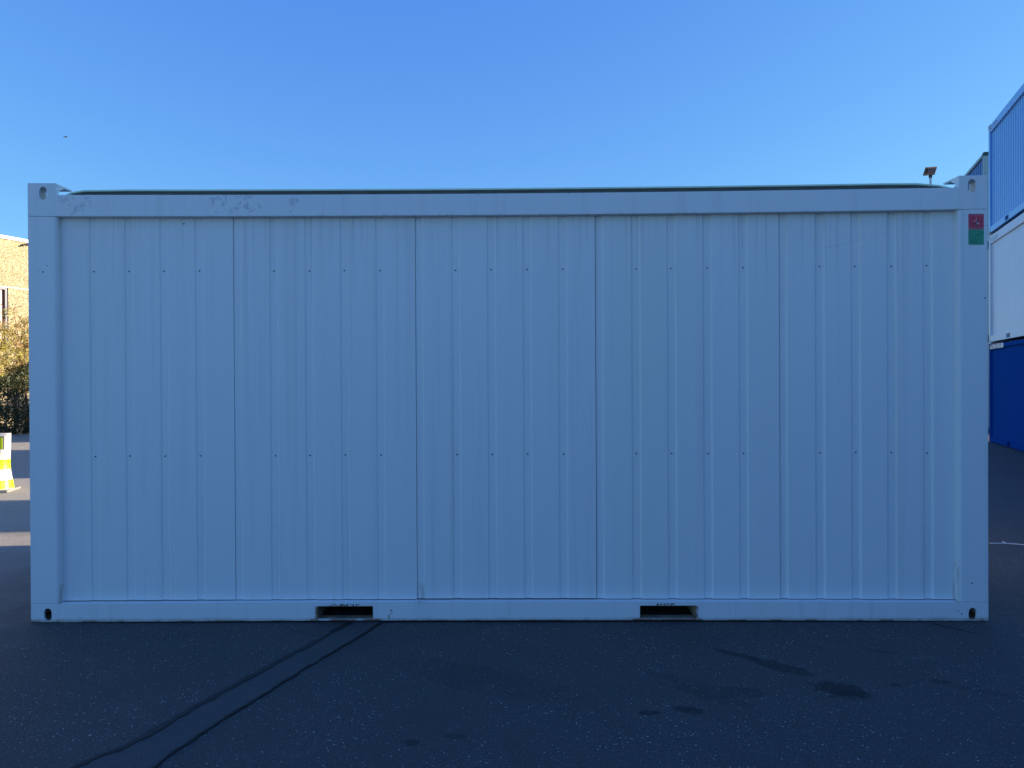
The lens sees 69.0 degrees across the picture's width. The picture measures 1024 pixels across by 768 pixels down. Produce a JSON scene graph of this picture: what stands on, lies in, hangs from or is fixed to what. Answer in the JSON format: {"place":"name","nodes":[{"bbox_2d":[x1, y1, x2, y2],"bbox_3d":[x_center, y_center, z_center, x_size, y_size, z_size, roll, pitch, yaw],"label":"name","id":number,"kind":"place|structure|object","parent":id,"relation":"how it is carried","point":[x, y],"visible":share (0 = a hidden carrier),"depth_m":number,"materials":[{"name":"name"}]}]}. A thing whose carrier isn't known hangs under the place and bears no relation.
{"place":"outdoors","nodes":[
{"label":"outdoors","id":0,"kind":"place"},
{"bbox_2d":[0,427,1023,767],"bbox_3d":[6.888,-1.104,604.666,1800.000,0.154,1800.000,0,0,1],"label":"ground","id":1,"kind":"structure","parent":0,"point":[666,695],"depth_m":3.71,"materials":[{"name":"grey asphalt"}]},
{"bbox_2d":[0,433,20,492],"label":"traffic cone","id":2,"kind":"object","parent":1,"relation":"on","point":[6,483],"visible":1,"depth_m":10.50,"materials":[{"name":"white plastic"}]},
{"bbox_2d":[0,306,27,387],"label":"shrub","id":3,"kind":"object","parent":1,"relation":"on","point":[2,358],"visible":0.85,"depth_m":22.33,"materials":[{"name":"green plant"}]},
{"bbox_2d":[0,308,28,429],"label":"shrub","id":4,"kind":"object","parent":1,"relation":"on","point":[23,351],"visible":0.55,"depth_m":22.71,"materials":[{"name":"green plant"}]},
{"bbox_2d":[0,300,28,420],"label":"shrub","id":5,"kind":"object","parent":1,"relation":"on","point":[20,344],"visible":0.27,"depth_m":22.76,"materials":[{"name":"green plant"}]},
{"bbox_2d":[0,235,28,426],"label":"building","id":6,"kind":"structure","parent":1,"relation":"on","point":[13,270],"depth_m":26.36,"materials":[{"name":"paint"}]},
{"bbox_2d":[0,287,7,341],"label":"window","id":7,"kind":"structure","parent":6,"relation":"in","point":[3,290],"depth_m":26.12,"materials":[{"name":"paint"}]},
{"bbox_2d":[0,361,29,433],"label":"hedge","id":8,"kind":"object","parent":1,"relation":"on","point":[25,424],"visible":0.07,"depth_m":22.21,"materials":[{"name":"green plant"}]},
{"bbox_2d":[71,607,372,767],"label":"tar seam","id":9,"kind":"object","parent":1,"relation":"on","point":[151,731],"visible":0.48,"depth_m":3.57,"materials":[{"name":"black asphalt"}]},
{"bbox_2d":[76,610,380,767],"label":"asphalt patch","id":10,"kind":"object","parent":1,"relation":"on","point":[155,748],"visible":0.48,"depth_m":3.48,"materials":[{"name":"grey asphalt"}]},
{"bbox_2d":[150,620,384,767],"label":"tar seam","id":11,"kind":"object","parent":10,"relation":"on","point":[207,728],"visible":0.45,"depth_m":3.54,"materials":[{"name":"black asphalt"}]},
{"bbox_2d":[28,175,987,621],"bbox_3d":[-0.030,0.100,5.923,6.058,2.797,2.440,0,0,1],"label":"office container","id":12,"kind":"object","parent":1,"relation":"on","point":[700,403],"visible":1,"depth_m":4.75,"materials":[{"name":"white metal"}]},
{"bbox_2d":[989,541,1023,544],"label":"cord","id":13,"kind":"object","parent":1,"relation":"on","point":[1006,543],"visible":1,"depth_m":6.87,"materials":[{"name":"white plastic"}]},
{"bbox_2d":[989,339,1023,451],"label":"storage container","id":14,"kind":"object","parent":1,"relation":"on","point":[1006,393],"visible":1,"depth_m":18.22,"materials":[{"name":"blue metal"}]},
{"bbox_2d":[989,213,1023,343],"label":"storage container","id":15,"kind":"object","parent":14,"relation":"on","point":[1006,283],"visible":1,"depth_m":18.19,"materials":[{"name":"white metal"}]},
{"bbox_2d":[988,83,1023,235],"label":"storage container","id":16,"kind":"object","parent":15,"relation":"on","point":[1006,165],"visible":1,"depth_m":18.22,"materials":[{"name":"blue metal"}]},
{"bbox_2d":[0,0,1023,239],"label":"sky","id":17,"kind":"structure","parent":0,"point":[143,94],"materials":[{"name":"blue"}]},
{"bbox_2d":[923,167,936,183],"bbox_3d":[13.777,-2.829,24.535,0.474,8.660,0.182,0,0,-17],"label":"floodlight","id":18,"kind":"object","parent":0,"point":[930,171],"visible":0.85,"depth_m":24.49,"materials":[{"name":"metal"}]},
{"bbox_2d":[988,339,988,431],"bbox_3d":[16.981,0.021,25.753,2.441,2.917,6.058,0,0,20],"label":"storage container","id":19,"kind":"object","parent":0,"point":[988,385],"visible":0.04,"depth_m":23.30,"materials":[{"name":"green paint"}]},
{"bbox_2d":[988,245,988,338],"bbox_3d":[16.966,-2.900,25.740,2.441,2.917,6.058,0,0,20],"label":"storage container","id":20,"kind":"object","parent":19,"relation":"on","point":[988,291],"visible":0.04,"depth_m":23.28,"materials":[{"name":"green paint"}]},
{"bbox_2d":[954,152,988,244],"bbox_3d":[16.951,-5.819,25.727,2.441,2.917,6.058,0,0,20],"label":"storage container","id":21,"kind":"object","parent":20,"relation":"on","point":[980,166],"visible":0.17,"depth_m":23.31,"materials":[{"name":"metal"}]}
]}

